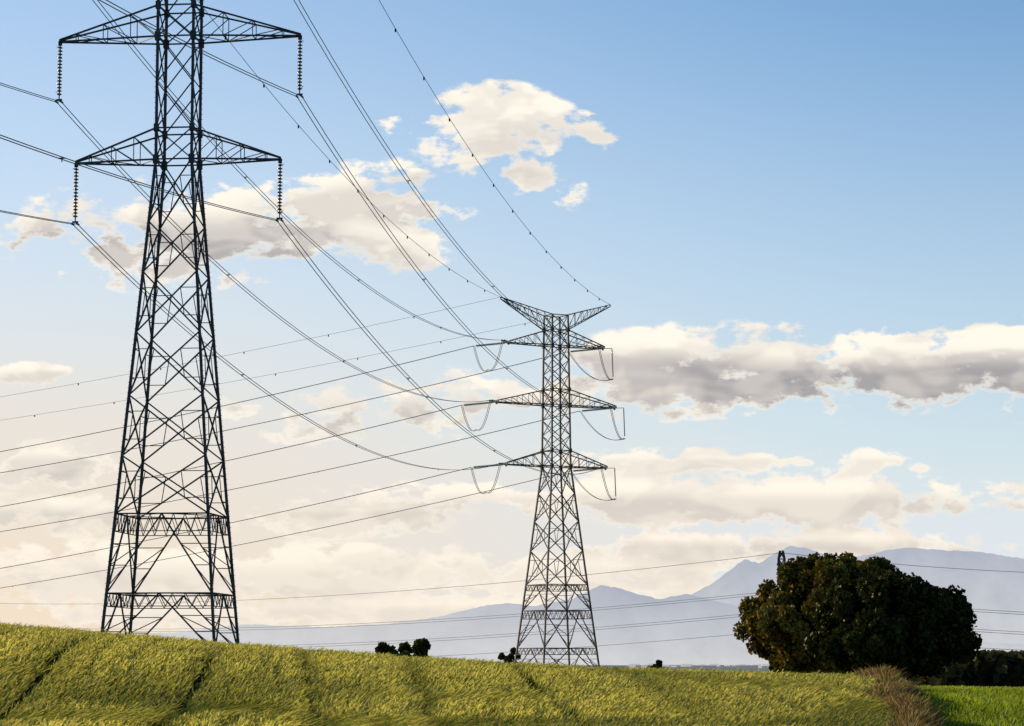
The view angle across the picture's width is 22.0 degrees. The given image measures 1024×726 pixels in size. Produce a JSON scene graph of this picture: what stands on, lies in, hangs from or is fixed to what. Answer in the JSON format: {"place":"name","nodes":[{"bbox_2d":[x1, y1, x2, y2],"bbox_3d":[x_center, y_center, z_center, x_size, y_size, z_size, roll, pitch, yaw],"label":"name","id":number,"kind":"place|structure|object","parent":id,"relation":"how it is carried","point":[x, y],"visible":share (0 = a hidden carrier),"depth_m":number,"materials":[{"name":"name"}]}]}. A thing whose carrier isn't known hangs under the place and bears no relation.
{"place":"outdoors","nodes":[
{"label":"outdoors","id":0,"kind":"place"},
{"bbox_2d":[0,621,1022,725],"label":"field terrain","id":1,"kind":"structure","parent":0,"point":[197,688],"depth_m":83.15,"materials":[{"name":"green plant"}]},
{"bbox_2d":[58,0,301,643],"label":"pylon","id":2,"kind":"object","parent":1,"relation":"on","point":[163,166],"visible":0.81,"depth_m":207.58,"materials":[{"name":"metal"}]},
{"bbox_2d":[57,40,624,496],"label":"brown insulators","id":3,"kind":"object","parent":2,"relation":"attached to","point":[279,182],"visible":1,"depth_m":208.50,"materials":[{"name":"brown"}]},
{"bbox_2d":[733,551,902,673],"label":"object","id":4,"kind":"object","parent":1,"relation":"on","point":[777,624],"visible":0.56,"depth_m":155.65,"materials":[{"name":"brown plant"}]},
{"bbox_2d":[801,572,982,679],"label":"tree","id":5,"kind":"object","parent":1,"relation":"on","point":[913,626],"visible":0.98,"depth_m":136.84,"materials":[{"name":"green plant"}]},
{"bbox_2d":[908,649,1023,686],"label":"hedge shrub line","id":6,"kind":"object","parent":1,"relation":"on","point":[995,668],"visible":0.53,"depth_m":248.48,"materials":[{"name":"green plant"}]},
{"bbox_2d":[0,0,1023,633],"label":"sky","id":7,"kind":"structure","parent":0,"point":[799,224],"materials":[{"name":"blue"}]},
{"bbox_2d":[851,664,949,725],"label":"dry grass","id":8,"kind":"structure","parent":0,"point":[900,695],"depth_m":79.01,"materials":[{"name":"brown plant"}]},
{"bbox_2d":[911,685,1023,725],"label":"grass field","id":9,"kind":"structure","parent":0,"point":[1004,706],"depth_m":87.67,"materials":[{"name":"green plant"}]},
{"label":"plain ground","id":10,"kind":"structure","parent":0,"visible":0},
{"bbox_2d":[374,638,430,657],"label":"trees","id":11,"kind":"object","parent":10,"relation":"on","point":[421,647],"visible":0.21,"depth_m":326.43,"materials":[{"name":"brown plant"}]},
{"bbox_2d":[498,647,520,662],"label":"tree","id":12,"kind":"object","parent":10,"relation":"on","point":[510,657],"visible":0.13,"depth_m":516.15,"materials":[{"name":"plant"}]},
{"bbox_2d":[495,297,616,666],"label":"pylon","id":13,"kind":"object","parent":10,"relation":"on","point":[542,465],"visible":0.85,"depth_m":417.67,"materials":[{"name":"metal"}]},
{"bbox_2d":[12,29,612,586],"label":"line fittings","id":14,"kind":"object","parent":13,"relation":"attached to","point":[282,221],"visible":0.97,"depth_m":260.65,"materials":[{"name":"metal"}]},
{"bbox_2d":[0,0,625,587],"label":"conductors","id":15,"kind":"structure","parent":14,"relation":"on","point":[132,182],"depth_m":288.13,"materials":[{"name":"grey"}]},
{"bbox_2d":[464,339,615,471],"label":"glass insulators","id":16,"kind":"object","parent":13,"relation":"attached to","point":[506,341],"visible":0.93,"depth_m":416.90,"materials":[{"name":"grey glass"}]},
{"bbox_2d":[123,585,1023,664],"bbox_3d":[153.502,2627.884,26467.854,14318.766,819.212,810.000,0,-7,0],"label":"sierra","id":17,"kind":"object","parent":10,"relation":"on","point":[728,649],"visible":0.33,"depth_m":26532.62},
{"bbox_2d":[647,659,665,667],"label":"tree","id":18,"kind":"object","parent":10,"relation":"on","point":[658,664],"visible":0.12,"depth_m":595.22,"materials":[{"name":"plant"}]},
{"bbox_2d":[562,665,768,671],"bbox_3d":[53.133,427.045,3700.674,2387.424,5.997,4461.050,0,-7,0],"label":"scrub trees","id":19,"kind":"object","parent":10,"relation":"on","point":[746,667],"visible":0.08,"depth_m":2425.85,"materials":[{"name":"plant"}]},
{"bbox_2d":[629,664,768,667],"bbox_3d":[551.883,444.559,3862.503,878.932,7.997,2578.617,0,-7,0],"label":"town buildings","id":20,"kind":"structure","parent":10,"relation":"on","point":[682,665],"depth_m":2990.20,"materials":[{"name":"grey"}]},
{"bbox_2d":[771,551,785,671],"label":"distant pylon","id":21,"kind":"object","parent":10,"relation":"on","point":[780,554],"visible":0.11,"depth_m":797.59,"materials":[{"name":"metal"}]},
{"bbox_2d":[0,553,1023,656],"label":"distant conductors","id":22,"kind":"object","parent":21,"relation":"attached to","point":[553,613],"visible":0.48,"depth_m":871.09,"materials":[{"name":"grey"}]},
{"bbox_2d":[768,664,813,673],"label":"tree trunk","id":23,"kind":"object","parent":10,"relation":"on","point":[770,667],"visible":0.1,"depth_m":643.17,"materials":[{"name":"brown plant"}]},
{"bbox_2d":[692,546,1023,643],"bbox_3d":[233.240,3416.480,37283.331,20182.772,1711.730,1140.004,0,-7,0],"label":"sierra","id":24,"kind":"object","parent":10,"relation":"on","point":[998,588],"visible":0.12,"depth_m":37670.04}
]}

